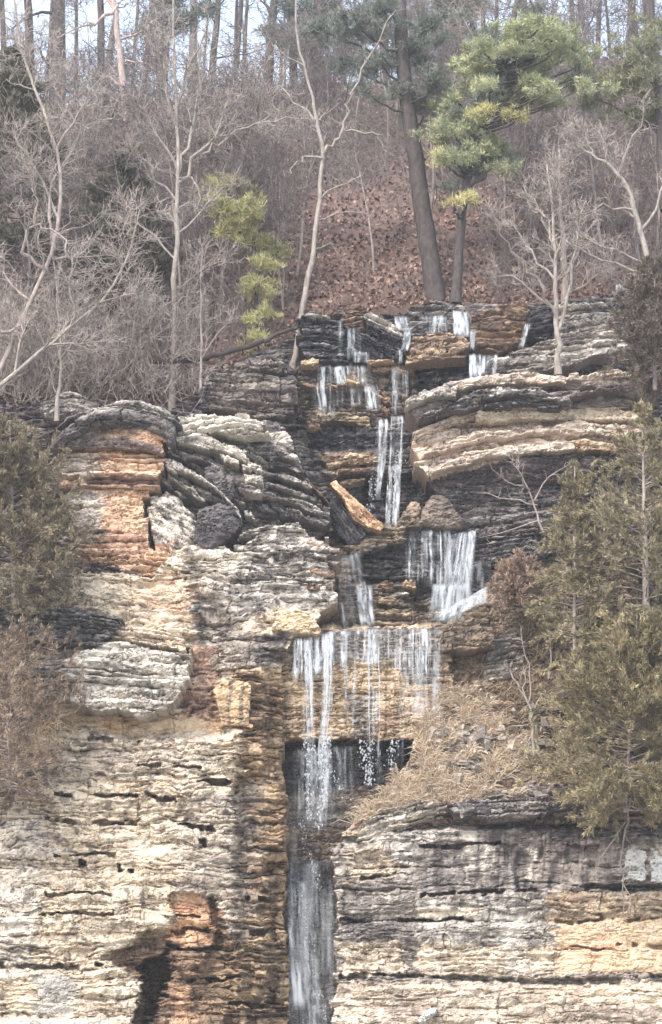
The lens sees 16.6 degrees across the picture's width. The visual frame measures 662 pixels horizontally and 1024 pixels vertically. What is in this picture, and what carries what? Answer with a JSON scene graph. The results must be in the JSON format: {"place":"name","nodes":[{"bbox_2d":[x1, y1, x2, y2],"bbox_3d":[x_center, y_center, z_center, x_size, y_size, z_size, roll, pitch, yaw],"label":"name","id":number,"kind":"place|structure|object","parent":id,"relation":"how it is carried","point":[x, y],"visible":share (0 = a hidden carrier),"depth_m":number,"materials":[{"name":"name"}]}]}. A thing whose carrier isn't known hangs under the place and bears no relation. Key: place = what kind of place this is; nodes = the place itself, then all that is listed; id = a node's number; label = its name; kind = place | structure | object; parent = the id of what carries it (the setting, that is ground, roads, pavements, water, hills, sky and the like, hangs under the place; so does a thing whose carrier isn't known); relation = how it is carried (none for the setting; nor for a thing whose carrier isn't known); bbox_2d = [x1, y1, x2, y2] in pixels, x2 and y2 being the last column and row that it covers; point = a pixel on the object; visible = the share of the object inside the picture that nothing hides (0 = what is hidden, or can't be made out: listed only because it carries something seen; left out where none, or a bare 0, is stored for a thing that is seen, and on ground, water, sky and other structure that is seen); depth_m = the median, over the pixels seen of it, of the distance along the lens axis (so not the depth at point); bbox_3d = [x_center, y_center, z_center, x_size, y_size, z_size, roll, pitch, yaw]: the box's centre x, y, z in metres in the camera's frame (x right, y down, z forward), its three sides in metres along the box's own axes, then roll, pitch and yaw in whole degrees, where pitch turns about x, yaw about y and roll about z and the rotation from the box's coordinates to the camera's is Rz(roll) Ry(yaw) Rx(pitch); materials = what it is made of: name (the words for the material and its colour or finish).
{"place":"outdoors","nodes":[
{"label":"outdoors","id":0,"kind":"place"},
{"bbox_2d":[0,544,337,1023],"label":"cliff","id":1,"kind":"structure","parent":0,"point":[144,867],"depth_m":55.27,"materials":[{"name":"stone"}]},
{"bbox_2d":[0,614,87,811],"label":"leafy shrub","id":2,"kind":"object","parent":1,"relation":"on","point":[15,713],"visible":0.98,"depth_m":54.48,"materials":[{"name":"brown plant"}]},
{"bbox_2d":[0,636,75,776],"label":"pale weeds","id":3,"kind":"object","parent":2,"relation":"on","point":[35,736],"visible":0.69,"depth_m":54.98,"materials":[{"name":"plant"}]},
{"bbox_2d":[0,600,124,649],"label":"rock outcrop","id":4,"kind":"object","parent":1,"relation":"on","point":[91,633],"visible":0.66,"depth_m":56.18,"materials":[{"name":"stone"}]},
{"bbox_2d":[0,411,98,625],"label":"cedar tree","id":5,"kind":"object","parent":4,"relation":"on","point":[29,502],"visible":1,"depth_m":56.02,"materials":[{"name":"green plant"}]},
{"bbox_2d":[49,400,182,578],"bbox_3d":[-5.515,-0.381,58.550,3.415,4.795,2.277,0,-15,0],"label":"rock pillar","id":6,"kind":"object","parent":1,"relation":"on","point":[116,457],"visible":0.91,"depth_m":58.21,"materials":[{"name":"stone"}]},
{"bbox_2d":[61,641,193,723],"bbox_3d":[-5.010,4.223,56.159,3.180,1.882,1.848,0,-15,0],"label":"rock outcrop","id":7,"kind":"object","parent":1,"relation":"on","point":[140,685],"visible":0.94,"depth_m":55.52,"materials":[{"name":"stone"}]},
{"bbox_2d":[87,626,193,666],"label":"rock outcrop","id":8,"kind":"object","parent":1,"relation":"on","point":[155,638],"visible":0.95,"depth_m":56.31,"materials":[{"name":"stone"}]},
{"bbox_2d":[147,491,195,557],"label":"boulder","id":9,"kind":"object","parent":1,"relation":"on","point":[172,519],"visible":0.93,"depth_m":58.12,"materials":[{"name":"stone"}]},
{"bbox_2d":[193,503,240,549],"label":"boulder","id":10,"kind":"object","parent":1,"relation":"on","point":[217,525],"visible":0.98,"depth_m":57.87,"materials":[{"name":"stone"}]},
{"bbox_2d":[214,680,252,728],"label":"rock outcrop","id":11,"kind":"object","parent":1,"relation":"on","point":[232,698],"visible":1,"depth_m":55.95,"materials":[{"name":"stone"}]},
{"bbox_2d":[234,522,340,574],"bbox_3d":[-1.111,0.930,58.251,2.716,1.074,1.368,0,-15,0],"label":"rock outcrop","id":12,"kind":"object","parent":1,"relation":"on","point":[291,538],"visible":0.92,"depth_m":57.77,"materials":[{"name":"stone"}]},
{"bbox_2d":[244,558,335,601],"bbox_3d":[-1.178,1.807,58.184,2.598,1.242,1.329,0,-15,0],"label":"rock stack","id":13,"kind":"object","parent":1,"relation":"on","point":[273,585],"visible":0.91,"depth_m":57.62,"materials":[{"name":"stone"}]},
{"bbox_2d":[272,610,320,637],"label":"rock outcrop","id":14,"kind":"object","parent":1,"relation":"on","point":[303,624],"visible":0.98,"depth_m":57.15,"materials":[{"name":"stone"}]},
{"bbox_2d":[0,291,661,1023],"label":"cliff","id":15,"kind":"structure","parent":0,"point":[390,689],"depth_m":58.59,"materials":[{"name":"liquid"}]},
{"bbox_2d":[39,391,98,425],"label":"rock outcrop","id":16,"kind":"object","parent":15,"relation":"on","point":[71,403],"visible":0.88,"depth_m":59.78,"materials":[{"name":"stone"}]},
{"bbox_2d":[0,0,153,373],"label":"bare tree","id":17,"kind":"object","parent":15,"relation":"on","point":[55,233],"visible":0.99,"depth_m":61.29,"materials":[{"name":"grey plant"}]},
{"bbox_2d":[0,181,180,388],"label":"bare tree","id":18,"kind":"object","parent":15,"relation":"on","point":[22,335],"visible":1,"depth_m":59.45,"materials":[{"name":"grey plant"}]},
{"bbox_2d":[0,262,244,412],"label":"brush","id":19,"kind":"object","parent":15,"relation":"on","point":[43,381],"visible":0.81,"depth_m":61.15,"materials":[{"name":"grey plant"}]},
{"bbox_2d":[169,234,241,412],"bbox_3d":[-3.469,-5.025,61.189,1.860,5.018,1.978,4,-15,-13],"label":"bare tree","id":20,"kind":"object","parent":15,"relation":"on","point":[201,322],"visible":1,"depth_m":61.00,"materials":[{"name":"grey plant"}]},
{"bbox_2d":[165,432,263,526],"bbox_3d":[-3.008,-0.819,58.892,2.517,2.313,1.490,0,-15,0],"label":"rock stack","id":21,"kind":"object","parent":15,"relation":"on","point":[233,458],"visible":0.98,"depth_m":58.63,"materials":[{"name":"stone"}]},
{"bbox_2d":[176,413,269,443],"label":"rock outcrop","id":22,"kind":"object","parent":21,"relation":"on","point":[241,428],"visible":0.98,"depth_m":58.66,"materials":[{"name":"stone"}]},
{"bbox_2d":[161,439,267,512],"bbox_3d":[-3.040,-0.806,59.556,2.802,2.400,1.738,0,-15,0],"label":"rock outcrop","id":23,"kind":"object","parent":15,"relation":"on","point":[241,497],"visible":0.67,"depth_m":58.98,"materials":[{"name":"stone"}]},
{"bbox_2d":[101,0,331,410],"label":"bare tree","id":24,"kind":"object","parent":15,"relation":"on","point":[177,162],"visible":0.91,"depth_m":62.73,"materials":[{"name":"grey plant"}]},
{"bbox_2d":[202,352,298,423],"bbox_3d":[-2.276,-3.294,61.305,2.829,1.884,1.460,0,-15,0],"label":"rock outcrop","id":25,"kind":"object","parent":15,"relation":"on","point":[260,388],"visible":0.95,"depth_m":60.83,"materials":[{"name":"stone"}]},
{"bbox_2d":[244,451,328,534],"bbox_3d":[-1.154,-0.522,59.490,2.191,2.119,1.434,0,-15,0],"label":"rock stack","id":26,"kind":"object","parent":15,"relation":"on","point":[315,512],"visible":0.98,"depth_m":59.03,"materials":[{"name":"stone"}]},
{"bbox_2d":[233,431,293,461],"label":"rock outcrop","id":27,"kind":"object","parent":26,"relation":"on","point":[278,446],"visible":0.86,"depth_m":59.14,"materials":[{"name":"stone"}]},
{"bbox_2d":[296,310,351,366],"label":"rock outcrop","id":28,"kind":"object","parent":15,"relation":"on","point":[323,339],"visible":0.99,"depth_m":62.96,"materials":[{"name":"stone"}]},
{"bbox_2d":[263,0,407,369],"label":"bare tree","id":29,"kind":"object","parent":15,"relation":"on","point":[294,360],"visible":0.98,"depth_m":64.95,"materials":[{"name":"beige plant"}]},
{"bbox_2d":[326,480,382,544],"bbox_3d":[0.605,0.075,59.787,1.487,1.666,1.002,0,-15,0],"label":"leaning slab","id":30,"kind":"object","parent":15,"relation":"on","point":[354,520],"depth_m":59.52,"materials":[{"name":"stone"}]},
{"bbox_2d":[301,358,414,432],"bbox_3d":[0.752,-3.086,62.830,3.166,2.098,1.482,0,-15,0],"label":"rock stack","id":31,"kind":"object","parent":15,"relation":"on","point":[316,420],"visible":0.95,"depth_m":62.49,"materials":[{"name":"stone"}]},
{"bbox_2d":[347,312,404,365],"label":"rock outcrop","id":32,"kind":"object","parent":31,"relation":"on","point":[382,338],"visible":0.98,"depth_m":62.75,"materials":[{"name":"stone"}]},
{"bbox_2d":[294,628,428,829],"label":"waterfall","id":33,"kind":"structure","parent":15,"relation":"on","point":[317,667],"depth_m":56.91,"materials":[{"name":"grey liquid"}]},
{"bbox_2d":[326,452,420,488],"bbox_3d":[1.275,-1.061,61.770,2.807,0.877,1.401,0,-15,0],"label":"rock stack","id":34,"kind":"object","parent":15,"relation":"on","point":[344,479],"visible":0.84,"depth_m":61.38,"materials":[{"name":"stone"}]},
{"bbox_2d":[369,579,419,627],"bbox_3d":[1.628,2.484,59.314,1.339,1.305,1.558,0,-15,0],"label":"rock stack","id":35,"kind":"object","parent":15,"relation":"on","point":[391,601],"visible":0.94,"depth_m":58.88,"materials":[{"name":"stone"}]},
{"bbox_2d":[393,300,477,343],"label":"rock outcrop","id":36,"kind":"object","parent":15,"relation":"on","point":[418,319],"visible":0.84,"depth_m":63.53,"materials":[{"name":"stone"}]},
{"bbox_2d":[405,332,470,371],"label":"rock outcrop","id":37,"kind":"object","parent":15,"relation":"on","point":[439,350],"visible":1,"depth_m":62.27,"materials":[{"name":"stone"}]},
{"bbox_2d":[420,495,464,533],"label":"boulder","id":38,"kind":"object","parent":15,"relation":"on","point":[439,513],"visible":0.99,"depth_m":59.66,"materials":[{"name":"stone"}]},
{"bbox_2d":[409,529,485,619],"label":"waterfall","id":39,"kind":"structure","parent":15,"relation":"on","point":[449,611],"depth_m":57.76,"materials":[{"name":"grey liquid"}]},
{"bbox_2d":[468,300,531,358],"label":"rock outcrop","id":40,"kind":"object","parent":15,"relation":"on","point":[499,331],"visible":0.98,"depth_m":62.95,"materials":[{"name":"stone"}]},
{"bbox_2d":[407,0,623,304],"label":"pine tree","id":41,"kind":"object","parent":15,"relation":"on","point":[489,88],"visible":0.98,"depth_m":65.61,"materials":[{"name":"green plant"}]},
{"bbox_2d":[411,406,644,479],"bbox_3d":[5.325,-1.800,60.312,6.343,1.862,1.388,0,-15,0],"label":"rock stack","id":42,"kind":"object","parent":15,"relation":"on","point":[575,424],"visible":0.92,"depth_m":59.94,"materials":[{"name":"stone"}]},
{"bbox_2d":[405,368,661,428],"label":"rock stack","id":43,"kind":"object","parent":15,"relation":"on","point":[498,389],"visible":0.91,"depth_m":59.70,"materials":[{"name":"stone"}]},
{"bbox_2d":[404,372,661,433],"bbox_3d":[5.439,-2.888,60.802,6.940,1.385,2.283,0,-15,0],"label":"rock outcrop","id":44,"kind":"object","parent":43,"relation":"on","point":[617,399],"visible":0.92,"depth_m":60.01,"materials":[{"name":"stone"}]},
{"bbox_2d":[475,147,617,375],"bbox_3d":[5.920,-7.014,62.169,3.942,6.646,3.177,0,-15,0],"label":"bare tree","id":45,"kind":"object","parent":15,"relation":"on","point":[557,330],"visible":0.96,"depth_m":62.43,"materials":[{"name":"grey plant"}]},
{"bbox_2d":[473,302,629,377],"bbox_3d":[6.100,-4.592,62.980,4.440,2.324,1.326,0,-15,0],"label":"rock outcrop","id":46,"kind":"object","parent":15,"relation":"on","point":[586,335],"visible":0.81,"depth_m":62.54,"materials":[{"name":"stone"}]},
{"bbox_2d":[554,86,661,315],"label":"bare tree","id":47,"kind":"object","parent":15,"relation":"on","point":[617,172],"visible":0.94,"depth_m":60.93,"materials":[{"name":"grey plant"}]},
{"bbox_2d":[596,254,661,403],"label":"cedar tree","id":48,"kind":"object","parent":15,"relation":"on","point":[645,316],"visible":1,"depth_m":58.64,"materials":[{"name":"plant"}]},
{"bbox_2d":[0,57,661,409],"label":"hillside","id":49,"kind":"structure","parent":0,"point":[395,310],"depth_m":71.01,"materials":[{"name":"brown plant"}]},
{"bbox_2d":[0,43,74,280],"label":"cedar tree","id":50,"kind":"object","parent":49,"relation":"on","point":[18,97],"visible":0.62,"depth_m":67.76,"materials":[{"name":"green plant"}]},
{"bbox_2d":[0,150,101,347],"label":"bare tree","id":51,"kind":"object","parent":49,"relation":"on","point":[29,267],"visible":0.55,"depth_m":65.61,"materials":[{"name":"grey plant"}]},
{"bbox_2d":[38,34,150,259],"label":"bare tree","id":52,"kind":"object","parent":49,"relation":"on","point":[104,95],"visible":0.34,"depth_m":71.25,"materials":[{"name":"grey plant"}]},
{"bbox_2d":[32,49,182,203],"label":"bare tree","id":53,"kind":"object","parent":49,"relation":"on","point":[92,102],"visible":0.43,"depth_m":71.29,"materials":[{"name":"grey plant"}]},
{"bbox_2d":[41,0,174,281],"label":"dead tree","id":54,"kind":"object","parent":49,"relation":"on","point":[114,5],"visible":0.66,"depth_m":69.45,"materials":[{"name":"grey plant"}]},
{"bbox_2d":[47,137,188,328],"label":"cedar tree","id":55,"kind":"object","parent":49,"relation":"on","point":[96,192],"visible":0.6,"depth_m":65.71,"materials":[{"name":"green plant"}]},
{"bbox_2d":[55,104,224,338],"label":"bare tree","id":56,"kind":"object","parent":49,"relation":"on","point":[94,153],"visible":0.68,"depth_m":66.01,"materials":[{"name":"grey plant"}]},
{"bbox_2d":[93,0,189,200],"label":"bare tree","id":57,"kind":"object","parent":49,"relation":"on","point":[142,17],"visible":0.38,"depth_m":78.66,"materials":[{"name":"grey plant"}]},
{"bbox_2d":[109,20,235,337],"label":"bare tree","id":58,"kind":"object","parent":49,"relation":"on","point":[169,144],"visible":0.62,"depth_m":66.08,"materials":[{"name":"grey plant"}]},
{"bbox_2d":[135,0,227,102],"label":"pine tree","id":59,"kind":"object","parent":49,"relation":"on","point":[212,10],"visible":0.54,"depth_m":89.64,"materials":[{"name":"green plant"}]},
{"bbox_2d":[97,64,289,320],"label":"bare tree","id":60,"kind":"object","parent":49,"relation":"on","point":[141,126],"visible":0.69,"depth_m":65.16,"materials":[{"name":"grey plant"}]},
{"bbox_2d":[173,42,285,275],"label":"bare tree","id":61,"kind":"object","parent":49,"relation":"on","point":[227,149],"visible":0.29,"depth_m":70.69,"materials":[{"name":"grey plant"}]},
{"bbox_2d":[166,20,307,303],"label":"bare tree","id":62,"kind":"object","parent":49,"relation":"on","point":[289,111],"visible":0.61,"depth_m":68.47,"materials":[{"name":"grey plant"}]},
{"bbox_2d":[194,169,295,355],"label":"pine tree","id":63,"kind":"object","parent":49,"relation":"on","point":[247,212],"visible":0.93,"depth_m":65.35,"materials":[{"name":"green plant"}]},
{"bbox_2d":[212,71,282,315],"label":"bare tree","id":64,"kind":"object","parent":49,"relation":"on","point":[253,102],"visible":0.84,"depth_m":66.18,"materials":[{"name":"grey plant"}]},
{"bbox_2d":[205,69,307,273],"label":"bare tree","id":65,"kind":"object","parent":49,"relation":"on","point":[247,153],"visible":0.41,"depth_m":68.22,"materials":[{"name":"grey plant"}]},
{"bbox_2d":[239,118,319,311],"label":"bare tree","id":66,"kind":"object","parent":49,"relation":"on","point":[274,210],"visible":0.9,"depth_m":66.36,"materials":[{"name":"grey plant"}]},
{"bbox_2d":[246,2,343,195],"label":"bare tree","id":67,"kind":"object","parent":49,"relation":"on","point":[289,87],"visible":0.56,"depth_m":77.77,"materials":[{"name":"grey plant"}]},
{"bbox_2d":[249,0,376,85],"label":"pine tree","id":68,"kind":"object","parent":49,"relation":"on","point":[287,8],"visible":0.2,"depth_m":89.73,"materials":[{"name":"green plant"}]},
{"bbox_2d":[257,100,382,275],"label":"bare tree","id":69,"kind":"object","parent":49,"relation":"on","point":[310,170],"visible":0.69,"depth_m":69.98,"materials":[{"name":"grey plant"}]},
{"bbox_2d":[256,0,393,169],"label":"bare tree","id":70,"kind":"object","parent":49,"relation":"on","point":[338,53],"visible":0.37,"depth_m":81.24,"materials":[{"name":"grey plant"}]},
{"bbox_2d":[296,37,363,189],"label":"bare tree","id":71,"kind":"object","parent":49,"relation":"on","point":[333,82],"visible":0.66,"depth_m":77.97,"materials":[{"name":"grey plant"}]},
{"bbox_2d":[0,27,661,406],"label":"undergrowth","id":72,"kind":"object","parent":49,"relation":"on","point":[484,215],"visible":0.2,"depth_m":70.26,"materials":[{"name":"plant"}]},
{"bbox_2d":[0,57,661,406],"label":"fallen leaves","id":73,"kind":"object","parent":49,"relation":"on","point":[397,302],"visible":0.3,"depth_m":68.80,"materials":[{"name":"brown plant"}]},
{"bbox_2d":[325,103,410,271],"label":"bare tree","id":74,"kind":"object","parent":49,"relation":"on","point":[351,156],"visible":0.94,"depth_m":69.76,"materials":[{"name":"grey plant"}]},
{"bbox_2d":[299,0,473,300],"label":"pine tree","id":75,"kind":"object","parent":49,"relation":"on","point":[411,107],"visible":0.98,"depth_m":67.62,"materials":[{"name":"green plant"}]},
{"bbox_2d":[471,60,569,258],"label":"bare tree","id":76,"kind":"object","parent":49,"relation":"on","point":[525,161],"visible":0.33,"depth_m":70.23,"materials":[{"name":"grey plant"}]},
{"bbox_2d":[513,125,607,322],"bbox_3d":[6.583,-7.868,63.940,2.884,6.314,2.729,0,-15,0],"label":"bare tree","id":77,"kind":"object","parent":49,"relation":"on","point":[564,288],"visible":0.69,"depth_m":63.92,"materials":[{"name":"grey plant"}]},
{"bbox_2d":[533,108,620,258],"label":"bare tree","id":78,"kind":"object","parent":49,"relation":"on","point":[572,174],"visible":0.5,"depth_m":69.29,"materials":[{"name":"grey plant"}]},
{"bbox_2d":[514,72,661,265],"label":"bare tree","id":79,"kind":"object","parent":49,"relation":"on","point":[593,183],"visible":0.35,"depth_m":68.95,"materials":[{"name":"grey plant"}]},
{"bbox_2d":[566,0,630,230],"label":"bare tree","id":80,"kind":"object","parent":49,"relation":"on","point":[593,12],"visible":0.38,"depth_m":70.53,"materials":[{"name":"grey plant"}]},
{"bbox_2d":[569,0,661,211],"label":"pine tree","id":81,"kind":"object","parent":49,"relation":"on","point":[651,37],"visible":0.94,"depth_m":65.57,"materials":[{"name":"green plant"}]},
{"bbox_2d":[610,0,661,259],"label":"bare tree","id":82,"kind":"object","parent":49,"relation":"on","point":[636,234],"visible":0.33,"depth_m":67.19,"materials":[{"name":"plant"}]},
{"bbox_2d":[617,81,659,245],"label":"bare tree","id":83,"kind":"object","parent":49,"relation":"on","point":[654,159],"visible":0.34,"depth_m":70.63,"materials":[{"name":"grey plant"}]},
{"bbox_2d":[0,0,661,107],"label":"sky","id":84,"kind":"structure","parent":0,"point":[91,9],"materials":[{"name":"white"}]},
{"bbox_2d":[329,779,661,1023],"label":"cliff","id":85,"kind":"structure","parent":0,"point":[500,924],"depth_m":54.79,"materials":[{"name":"stone"}]},
{"bbox_2d":[349,799,448,853],"bbox_3d":[1.652,7.768,55.794,2.490,1.336,1.420,0,-15,0],"label":"rock outcrop","id":86,"kind":"object","parent":85,"relation":"on","point":[399,818],"visible":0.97,"depth_m":55.37,"materials":[{"name":"stone"}]},
{"bbox_2d":[447,794,567,825],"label":"rock outcrop","id":87,"kind":"object","parent":85,"relation":"on","point":[516,811],"visible":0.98,"depth_m":55.07,"materials":[{"name":"stone"}]},
{"bbox_2d":[541,780,661,831],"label":"rock outcrop","id":88,"kind":"object","parent":85,"relation":"on","point":[563,813],"visible":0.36,"depth_m":55.08,"materials":[{"name":"stone"}]},
{"bbox_2d":[335,514,661,840],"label":"bank","id":89,"kind":"structure","parent":0,"point":[459,671],"depth_m":57.53,"materials":[{"name":"brown plant"}]},
{"bbox_2d":[438,603,493,658],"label":"rock outcrop","id":90,"kind":"object","parent":89,"relation":"on","point":[468,633],"visible":1,"depth_m":57.36,"materials":[{"name":"stone"}]},
{"bbox_2d":[482,632,526,681],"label":"rock outcrop","id":91,"kind":"object","parent":89,"relation":"on","point":[507,646],"visible":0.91,"depth_m":57.93,"materials":[{"name":"stone"}]},
{"bbox_2d":[451,486,567,519],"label":"rock outcrop","id":92,"kind":"object","parent":89,"relation":"on","point":[464,504],"visible":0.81,"depth_m":60.28,"materials":[{"name":"stone"}]},
{"bbox_2d":[425,454,621,497],"bbox_3d":[5.101,-0.740,60.814,5.135,1.097,2.176,0,-15,0],"label":"rock outcrop","id":93,"kind":"object","parent":92,"relation":"on","point":[537,471],"visible":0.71,"depth_m":60.11,"materials":[{"name":"stone"}]},
{"bbox_2d":[463,510,557,579],"bbox_3d":[4.802,0.941,60.107,2.673,1.841,1.308,0,-15,0],"label":"rock outcrop","id":94,"kind":"object","parent":89,"relation":"on","point":[485,553],"visible":0.73,"depth_m":59.79,"materials":[{"name":"stone"}]},
{"bbox_2d":[485,546,547,608],"bbox_3d":[4.738,1.774,57.925,1.669,1.725,1.905,0,-15,0],"label":"leafy shrub","id":95,"kind":"object","parent":89,"relation":"on","point":[516,585],"visible":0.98,"depth_m":57.63,"materials":[{"name":"brown plant"}]},
{"bbox_2d":[416,666,621,801],"bbox_3d":[4.666,5.612,56.651,5.107,3.882,1.360,0,-15,0],"label":"rubble","id":96,"kind":"object","parent":89,"relation":"on","point":[481,736],"visible":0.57,"depth_m":56.63,"materials":[{"name":"stone"}]},
{"bbox_2d":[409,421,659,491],"bbox_3d":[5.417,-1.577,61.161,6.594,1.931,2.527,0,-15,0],"label":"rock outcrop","id":97,"kind":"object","parent":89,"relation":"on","point":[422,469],"visible":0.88,"depth_m":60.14,"materials":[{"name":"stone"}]},
{"bbox_2d":[455,583,661,789],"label":"weeds","id":98,"kind":"object","parent":89,"relation":"on","point":[537,672],"visible":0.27,"depth_m":57.63,"materials":[{"name":"plant"}]},
{"bbox_2d":[522,458,622,650],"bbox_3d":[6.010,1.076,56.617,2.549,4.983,2.755,0,-15,0],"label":"cedar tree","id":99,"kind":"object","parent":89,"relation":"on","point":[577,485],"visible":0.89,"depth_m":56.23,"materials":[{"name":"green plant"}]},
{"bbox_2d":[513,596,661,842],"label":"cedar tree","id":100,"kind":"object","parent":89,"relation":"on","point":[592,680],"visible":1,"depth_m":53.98,"materials":[{"name":"green plant"}]},
{"bbox_2d":[542,399,661,672],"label":"cedar tree","id":101,"kind":"object","parent":89,"relation":"on","point":[620,510],"visible":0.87,"depth_m":56.01,"materials":[{"name":"green plant"}]},
{"bbox_2d":[588,509,661,714],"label":"cedar tree","id":102,"kind":"object","parent":89,"relation":"on","point":[636,593],"visible":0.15,"depth_m":56.28,"materials":[{"name":"green plant"}]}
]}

